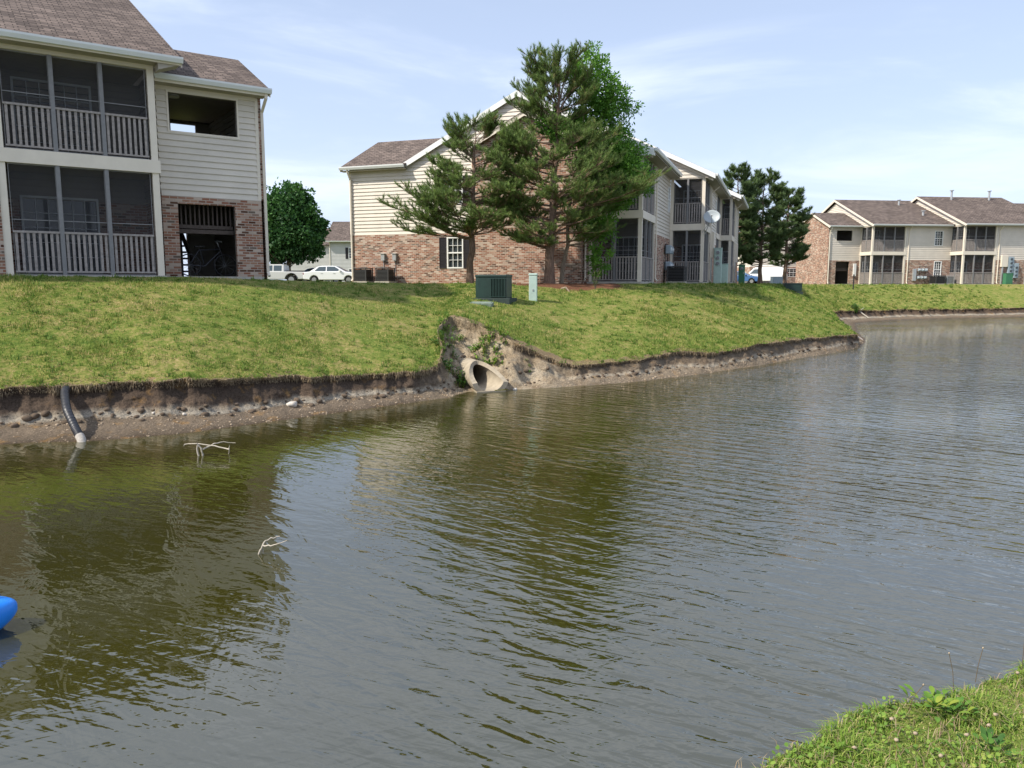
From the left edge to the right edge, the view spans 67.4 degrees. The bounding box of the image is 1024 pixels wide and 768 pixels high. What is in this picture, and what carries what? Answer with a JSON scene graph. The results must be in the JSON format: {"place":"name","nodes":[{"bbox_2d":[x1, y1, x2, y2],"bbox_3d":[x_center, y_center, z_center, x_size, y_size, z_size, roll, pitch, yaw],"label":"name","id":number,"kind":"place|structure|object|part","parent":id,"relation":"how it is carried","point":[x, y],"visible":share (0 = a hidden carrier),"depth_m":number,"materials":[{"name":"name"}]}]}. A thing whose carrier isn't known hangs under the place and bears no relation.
{"place":"outdoors","nodes":[
{"label":"outdoors","id":0,"kind":"place"},
{"bbox_2d":[0,340,863,442],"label":"gravel","id":1,"kind":"structure","parent":0,"point":[395,397],"depth_m":15.73,"materials":[{"name":"stone"}]},
{"bbox_2d":[0,317,1023,767],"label":"water","id":2,"kind":"structure","parent":0,"point":[728,569],"depth_m":6.75,"materials":[{"name":"liquid"}]},
{"bbox_2d":[0,594,17,629],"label":"kayak","id":3,"kind":"object","parent":2,"relation":"on","point":[8,607],"visible":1,"depth_m":5.55,"materials":[{"name":"blue plastic"}]},
{"bbox_2d":[184,441,232,455],"bbox_3d":[-4.474,0.968,11.310,0.750,0.231,0.363,0,7,0],"label":"driftwood","id":4,"kind":"object","parent":2,"relation":"on","point":[208,446],"visible":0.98,"depth_m":11.23,"materials":[{"name":"grey wood"}]},
{"bbox_2d":[258,536,286,554],"bbox_3d":[-2.214,1.514,7.098,0.207,0.190,0.270,-5,9,-33],"label":"driftwood","id":5,"kind":"object","parent":2,"relation":"on","point":[261,548],"visible":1,"depth_m":7.14,"materials":[{"name":"grey wood"}]},
{"bbox_2d":[0,276,1023,444],"bbox_3d":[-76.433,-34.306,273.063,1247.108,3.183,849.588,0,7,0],"label":"ground","id":6,"kind":"structure","parent":0,"point":[16,406],"depth_m":17.53,"materials":[{"name":"green plant"}]},
{"bbox_2d":[60,386,85,441],"bbox_3d":[-7.341,0.503,12.840,0.323,0.912,1.760,-4,9,-30],"label":"drain pipe","id":7,"kind":"object","parent":6,"relation":"in","point":[76,430],"visible":0.93,"depth_m":12.46,"materials":[{"name":"black plastic"}]},
{"bbox_2d":[0,0,271,279],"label":"apartment building","id":8,"kind":"structure","parent":6,"relation":"on","point":[105,169],"depth_m":20.44,"materials":[{"name":"beige wood"}]},
{"bbox_2d":[10,76,94,153],"bbox_3d":[-11.969,-6.860,20.066,1.800,1.990,0.110,-5,9,-35],"label":"patio door","id":9,"kind":"structure","parent":8,"relation":"in","point":[12,78],"depth_m":20.00,"materials":[{"name":"white"}]},
{"bbox_2d":[19,195,102,273],"bbox_3d":[-11.969,-3.950,20.447,1.800,2.000,0.110,-5,9,-35],"label":"patio door","id":10,"kind":"structure","parent":8,"relation":"in","point":[34,209],"depth_m":20.42,"materials":[{"name":"white"}]},
{"bbox_2d":[181,241,235,276],"bbox_3d":[-8.953,-3.685,22.559,1.654,1.041,0.571,-5,9,-35],"label":"bicycle","id":11,"kind":"object","parent":8,"relation":"on","point":[215,260],"visible":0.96,"depth_m":22.56,"materials":[{"name":"black metal"}]},
{"bbox_2d":[286,401,296,406],"bbox_3d":[-4.303,0.402,14.995,0.188,0.138,0.209,-7,10,-41],"label":"rock","id":12,"kind":"object","parent":6,"relation":"on","point":[292,404],"visible":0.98,"depth_m":14.93,"materials":[{"name":"stone"}]},
{"bbox_2d":[266,177,330,270],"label":"leafy tree","id":13,"kind":"object","parent":6,"relation":"on","point":[298,233],"visible":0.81,"depth_m":64.45,"materials":[{"name":"green plant"}]},
{"bbox_2d":[291,229,329,270],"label":"apartment building","id":14,"kind":"structure","parent":6,"relation":"on","point":[305,265],"depth_m":102.83,"materials":[{"name":"white paint"}]},
{"bbox_2d":[325,222,351,281],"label":"apartment building","id":15,"kind":"structure","parent":6,"relation":"on","point":[338,238],"depth_m":93.85,"materials":[{"name":"white paint"}]},
{"bbox_2d":[352,267,373,282],"bbox_3d":[-6.920,-5.023,35.751,0.740,0.806,0.740,3,8,19],"label":"air conditioner","id":16,"kind":"object","parent":6,"relation":"on","point":[362,274],"visible":1,"depth_m":35.50,"materials":[{"name":"metal"}]},
{"bbox_2d":[374,267,395,282],"bbox_3d":[-5.834,-4.974,35.374,0.740,0.806,0.740,3,8,19],"label":"air conditioner","id":17,"kind":"object","parent":6,"relation":"on","point":[385,275],"visible":0.99,"depth_m":35.12,"materials":[{"name":"metal"}]},
{"bbox_2d":[0,338,858,427],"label":"soil clods","id":18,"kind":"object","parent":6,"relation":"on","point":[45,413],"visible":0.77,"depth_m":15.13,"materials":[{"name":"brown soil"}]},
{"bbox_2d":[430,328,458,359],"bbox_3d":[-1.684,-0.984,19.059,0.693,0.835,0.741,-4,8,-27],"label":"weed","id":19,"kind":"object","parent":6,"relation":"on","point":[440,333],"visible":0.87,"depth_m":18.99,"materials":[{"name":"green plant"}]},
{"bbox_2d":[437,314,464,342],"bbox_3d":[-1.550,-1.415,19.725,0.791,0.764,0.829,0,7,0],"label":"weed","id":20,"kind":"object","parent":6,"relation":"on","point":[458,339],"visible":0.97,"depth_m":19.73,"materials":[{"name":"green plant"}]},
{"bbox_2d":[442,357,465,388],"bbox_3d":[-1.388,-0.262,18.203,0.770,0.821,0.684,2,8,16],"label":"weed","id":21,"kind":"object","parent":6,"relation":"on","point":[459,374],"visible":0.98,"depth_m":18.22,"materials":[{"name":"green plant"}]},
{"bbox_2d":[374,109,547,283],"bbox_3d":[-1.761,-7.134,29.540,6.730,6.805,4.865,0,7,0],"label":"pine tree","id":22,"kind":"object","parent":6,"relation":"on","point":[430,199],"visible":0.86,"depth_m":28.97,"materials":[{"name":"green plant"}]},
{"bbox_2d":[469,301,493,306],"bbox_3d":[-1.046,-2.354,22.840,0.960,0.152,0.400,1,14,8],"label":"valve cover","id":23,"kind":"object","parent":6,"relation":"on","point":[489,304],"visible":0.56,"depth_m":22.66,"materials":[{"name":"white plastic"}]},
{"bbox_2d":[459,358,507,392],"bbox_3d":[-1.106,-0.332,19.186,1.000,0.920,3.160,-3,8,-23],"label":"culvert","id":24,"kind":"object","parent":6,"relation":"on","point":[481,377],"visible":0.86,"depth_m":18.38,"materials":[{"name":"concrete"}]},
{"bbox_2d":[468,323,510,363],"bbox_3d":[-0.604,-1.002,19.340,1.076,1.032,1.058,3,8,23],"label":"weed","id":25,"kind":"object","parent":6,"relation":"on","point":[488,342],"visible":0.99,"depth_m":19.36,"materials":[{"name":"green plant"}]},
{"bbox_2d":[471,275,516,303],"bbox_3d":[-0.563,-2.956,24.042,1.260,0.920,0.960,2,8,14],"label":"transformer","id":26,"kind":"object","parent":6,"relation":"on","point":[496,288],"visible":0.91,"depth_m":23.65,"materials":[{"name":"green metal"}]},
{"bbox_2d":[486,358,503,366],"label":"weed","id":27,"kind":"object","parent":6,"relation":"on","point":[487,362],"visible":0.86,"depth_m":18.99,"materials":[{"name":"green plant"}]},
{"bbox_2d":[0,307,1020,397],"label":"dead grass","id":28,"kind":"structure","parent":6,"relation":"on","point":[339,377],"depth_m":16.49,"materials":[{"name":"plant"}]},
{"bbox_2d":[529,273,537,300],"bbox_3d":[0.685,-3.096,24.857,0.280,0.960,0.228,1,7,6],"label":"utility pedestal","id":29,"kind":"object","parent":6,"relation":"on","point":[533,286],"visible":0.78,"depth_m":24.75,"materials":[{"name":"green plastic"}]},
{"bbox_2d":[338,90,748,283],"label":"apartment building","id":30,"kind":"structure","parent":6,"relation":"on","point":[660,232],"depth_m":35.49,"materials":[{"name":"white paint"}]},
{"bbox_2d":[446,176,462,204],"bbox_3d":[-2.655,-8.675,34.433,1.000,1.250,0.110,3,8,19],"label":"window","id":31,"kind":"structure","parent":30,"relation":"in","point":[462,176],"depth_m":34.30,"materials":[{"name":"white paint"}]},
{"bbox_2d":[447,237,462,267],"bbox_3d":[-2.560,-5.939,34.757,0.800,1.400,0.110,3,8,19],"label":"window","id":32,"kind":"structure","parent":30,"relation":"in","point":[454,245],"depth_m":34.79,"materials":[{"name":"white paint"}]},
{"bbox_2d":[611,236,643,280],"bbox_3d":[5.390,-5.800,35.544,1.600,2.000,0.110,3,8,19],"label":"patio door","id":33,"kind":"structure","parent":30,"relation":"in","point":[627,247],"depth_m":35.56,"materials":[{"name":"black glass"}]},
{"bbox_2d":[667,187,669,212],"bbox_3d":[7.900,-9.299,38.816,0.110,1.250,0.550,3,8,19],"label":"window","id":34,"kind":"structure","parent":30,"relation":"in","point":[668,208],"depth_m":38.76,"materials":[{"name":"white paint"}]},
{"bbox_2d":[682,244,699,279],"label":"patio door","id":35,"kind":"structure","parent":30,"relation":"in","point":[693,254],"depth_m":42.56,"materials":[{"name":"black"}]},
{"bbox_2d":[683,190,701,223],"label":"patio door","id":36,"kind":"structure","parent":30,"relation":"in","point":[684,194],"depth_m":42.19,"materials":[{"name":"black glass"}]},
{"bbox_2d":[702,210,719,234],"bbox_3d":[9.940,-8.132,38.647,0.650,1.214,0.877,-5,9,-33],"label":"satellite dish","id":37,"kind":"object","parent":30,"relation":"attached to","point":[711,216],"visible":1,"depth_m":38.57,"materials":[{"name":"grey metal"}]},
{"bbox_2d":[723,251,727,263],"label":"patio door","id":38,"kind":"structure","parent":30,"relation":"in","point":[725,258],"depth_m":51.51,"materials":[{"name":"black"}]},
{"bbox_2d":[724,206,729,233],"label":"patio door","id":39,"kind":"structure","parent":30,"relation":"in","point":[726,212],"depth_m":51.14,"materials":[{"name":"black"}]},
{"bbox_2d":[475,38,671,283],"bbox_3d":[2.145,-8.241,28.917,7.432,9.158,5.971,0,7,0],"label":"pine tree","id":40,"kind":"object","parent":6,"relation":"on","point":[526,144],"visible":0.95,"depth_m":28.50,"materials":[{"name":"green plant"}]},
{"bbox_2d":[534,40,656,283],"bbox_3d":[3.255,-8.585,30.533,4.913,9.349,3.872,0,7,0],"label":"leafy tree","id":41,"kind":"object","parent":6,"relation":"on","point":[607,108],"visible":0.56,"depth_m":29.69,"materials":[{"name":"green plant"}]},
{"bbox_2d":[592,270,600,288],"bbox_3d":[3.138,-3.888,28.616,0.468,0.757,0.399,-2,8,-13],"label":"sapling","id":42,"kind":"object","parent":6,"relation":"on","point":[596,278],"visible":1,"depth_m":28.60,"materials":[{"name":"green plant"}]},
{"bbox_2d":[666,266,686,282],"bbox_3d":[8.162,-5.394,38.086,0.920,0.936,0.920,3,8,19],"label":"air conditioner","id":43,"kind":"object","parent":6,"relation":"on","point":[677,274],"visible":0.99,"depth_m":37.73,"materials":[{"name":"metal"}]},
{"bbox_2d":[713,248,722,283],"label":"utility cabinet","id":44,"kind":"object","parent":6,"relation":"on","point":[717,273],"visible":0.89,"depth_m":42.31,"materials":[{"name":"green metal"}]},
{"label":"door","id":45,"kind":"part","parent":44,"relation":"part of","materials":[{"name":"green plastic"}]},
{"bbox_2d":[721,264,728,282],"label":"utility cabinet","id":46,"kind":"object","parent":6,"relation":"on","point":[724,278],"visible":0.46,"depth_m":43.00,"materials":[{"name":"green plastic"}]},
{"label":"door","id":47,"kind":"part","parent":46,"relation":"part of","materials":[{"name":"green plastic"}]},
{"bbox_2d":[738,265,744,283],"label":"utility cabinet","id":48,"kind":"object","parent":6,"relation":"on","point":[741,275],"visible":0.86,"depth_m":51.26,"materials":[{"name":"green metal"}]},
{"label":"door","id":49,"kind":"part","parent":48,"relation":"part of","materials":[{"name":"green metal"}]},
{"bbox_2d":[722,161,763,282],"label":"pine tree","id":50,"kind":"object","parent":6,"relation":"on","point":[750,220],"visible":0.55,"depth_m":58.21,"materials":[{"name":"green plant"}]},
{"bbox_2d":[737,219,796,283],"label":"apartment building","id":51,"kind":"structure","parent":6,"relation":"on","point":[791,269],"depth_m":92.56,"materials":[{"name":"white paint"}]},
{"bbox_2d":[787,268,795,276],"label":"window","id":52,"kind":"structure","parent":51,"relation":"in","point":[791,271],"depth_m":92.67,"materials":[{"name":"white paint"}]},
{"bbox_2d":[739,167,798,283],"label":"pine tree","id":53,"kind":"object","parent":6,"relation":"on","point":[777,192],"visible":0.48,"depth_m":60.06,"materials":[{"name":"green plant"}]},
{"bbox_2d":[770,277,782,283],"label":"utility cabinet","id":54,"kind":"object","parent":6,"relation":"on","point":[776,280],"visible":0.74,"depth_m":63.08,"materials":[{"name":"metal"}]},
{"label":"door","id":55,"kind":"part","parent":54,"relation":"part of","materials":[{"name":"metal"}]},
{"bbox_2d":[762,185,814,282],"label":"pine tree","id":56,"kind":"object","parent":6,"relation":"on","point":[799,249],"visible":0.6,"depth_m":64.38,"materials":[{"name":"green plant"}]},
{"bbox_2d":[783,283,802,294],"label":"transformer","id":57,"kind":"object","parent":6,"relation":"on","point":[797,287],"visible":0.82,"depth_m":49.18,"materials":[{"name":"green metal"}]},
{"bbox_2d":[795,190,1023,283],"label":"apartment building","id":58,"kind":"structure","parent":6,"relation":"on","point":[962,240],"depth_m":71.25,"materials":[{"name":"white wood"}]},
{"bbox_2d":[861,262,877,282],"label":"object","id":59,"kind":"structure","parent":58,"relation":"in","point":[875,265],"depth_m":72.26,"materials":[{"name":"white"}]},
{"bbox_2d":[863,230,879,251],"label":"patio door","id":60,"kind":"structure","parent":58,"relation":"in","point":[869,232],"depth_m":71.86,"materials":[{"name":"black glass"}]},
{"bbox_2d":[933,261,941,274],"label":"window","id":61,"kind":"structure","parent":58,"relation":"in","point":[937,264],"depth_m":71.03,"materials":[{"name":"white paint"}]},
{"bbox_2d":[934,231,943,245],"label":"window","id":62,"kind":"structure","parent":58,"relation":"in","point":[938,241],"depth_m":70.70,"materials":[{"name":"white paint"}]},
{"bbox_2d":[950,262,966,282],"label":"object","id":63,"kind":"structure","parent":58,"relation":"in","point":[958,264],"depth_m":71.56,"materials":[{"name":"black"}]},
{"bbox_2d":[952,229,969,250],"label":"patio door","id":64,"kind":"structure","parent":58,"relation":"in","point":[960,238],"depth_m":71.15,"materials":[{"name":"black glass"}]},
{"bbox_2d":[929,275,945,283],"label":"air conditioner","id":65,"kind":"object","parent":6,"relation":"on","point":[937,279],"visible":0.96,"depth_m":69.95,"materials":[{"name":"metal"}]},
{"bbox_2d":[944,276,954,283],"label":"air conditioner","id":66,"kind":"object","parent":6,"relation":"on","point":[948,280],"visible":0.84,"depth_m":70.15,"materials":[{"name":"metal"}]},
{"bbox_2d":[1002,273,1013,283],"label":"utility cabinet","id":67,"kind":"object","parent":6,"relation":"on","point":[1007,278],"visible":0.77,"depth_m":69.49,"materials":[{"name":"green metal"}]},
{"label":"door","id":68,"kind":"part","parent":67,"relation":"part of","materials":[{"name":"green metal"}]},
{"bbox_2d":[0,272,1023,387],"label":"lawn grass","id":69,"kind":"structure","parent":0,"point":[743,343],"depth_m":20.76,"materials":[{"name":"green plant"}]},
{"bbox_2d":[130,0,1023,279],"label":"sky","id":70,"kind":"structure","parent":0,"point":[902,100],"materials":[{"name":"blue"}]},
{"bbox_2d":[753,658,1023,767],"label":"bank","id":71,"kind":"structure","parent":0,"point":[946,733],"depth_m":2.84,"materials":[{"name":"green plant"}]},
{"bbox_2d":[824,738,862,759],"bbox_3d":[1.146,1.275,2.674,0.157,0.032,0.103,-3,8,-23],"label":"weed","id":72,"kind":"object","parent":71,"relation":"on","point":[843,742],"visible":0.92,"depth_m":2.69,"materials":[{"name":"green plant"}]},
{"bbox_2d":[735,662,1023,767],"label":"dry clippings","id":73,"kind":"object","parent":71,"relation":"on","point":[959,723],"visible":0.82,"depth_m":2.77,"materials":[{"name":"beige plant"}]},
{"bbox_2d":[760,660,1023,767],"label":"clover leaves","id":74,"kind":"object","parent":71,"relation":"on","point":[974,765],"visible":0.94,"depth_m":2.68,"materials":[{"name":"green plant"}]},
{"bbox_2d":[898,684,974,725],"bbox_3d":[1.633,1.233,2.961,0.259,0.045,0.268,0,7,0],"label":"weed","id":75,"kind":"object","parent":71,"relation":"on","point":[937,698],"visible":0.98,"depth_m":2.98,"materials":[{"name":"green plant"}]},
{"bbox_2d":[926,690,979,720],"bbox_3d":[1.702,1.238,2.947,0.167,0.038,0.188,7,10,43],"label":"weed","id":76,"kind":"object","parent":71,"relation":"on","point":[957,705],"visible":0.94,"depth_m":2.96,"materials":[{"name":"green plant"}]},
{"bbox_2d":[975,647,983,681],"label":"seed stalk","id":77,"kind":"object","parent":71,"relation":"on","point":[978,663],"visible":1,"depth_m":3.17,"materials":[{"name":"beige plant"}]},
{"bbox_2d":[956,726,1011,758],"bbox_3d":[1.666,1.262,2.725,0.162,0.050,0.188,3,8,21],"label":"weed","id":78,"kind":"object","parent":71,"relation":"on","point":[999,740],"visible":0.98,"depth_m":2.73,"materials":[{"name":"green plant"}]},
{"label":"parking lot","id":79,"kind":"structure","parent":0,"visible":0},
{"bbox_2d":[267,264,308,280],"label":"pickup truck","id":80,"kind":"object","parent":79,"relation":"on","point":[279,271],"visible":0.45,"depth_m":63.49,"materials":[{"name":"silver metal"}]},
{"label":"side window","id":81,"kind":"part","parent":80,"relation":"part of","materials":[{"name":"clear glass"}]},
{"bbox_2d":[294,268,344,281],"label":"sedan","id":82,"kind":"object","parent":79,"relation":"on","point":[309,269],"visible":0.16,"depth_m":68.49,"materials":[{"name":"white paint"}]},
{"bbox_2d":[303,266,351,281],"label":"sedan","id":83,"kind":"object","parent":79,"relation":"on","point":[320,273],"visible":0.73,"depth_m":61.53,"materials":[{"name":"white paint"}]},
{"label":"side window","id":84,"kind":"part","parent":83,"relation":"part of","materials":[{"name":"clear glass"}]},
{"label":"side window","id":85,"kind":"part","parent":83,"relation":"part of","materials":[{"name":"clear glass"}]},
{"bbox_2d":[737,271,762,283],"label":"sedan","id":86,"kind":"object","parent":79,"relation":"on","point":[750,278],"visible":0.27,"depth_m":85.92,"materials":[{"name":"blue paint"}]},
{"bbox_2d":[745,265,787,283],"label":"van","id":87,"kind":"object","parent":79,"relation":"on","point":[768,273],"visible":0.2,"depth_m":89.96,"materials":[{"name":"white paint"}]},
{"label":"side window","id":88,"kind":"part","parent":87,"relation":"part of","materials":[{"name":"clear glass"}]}
]}

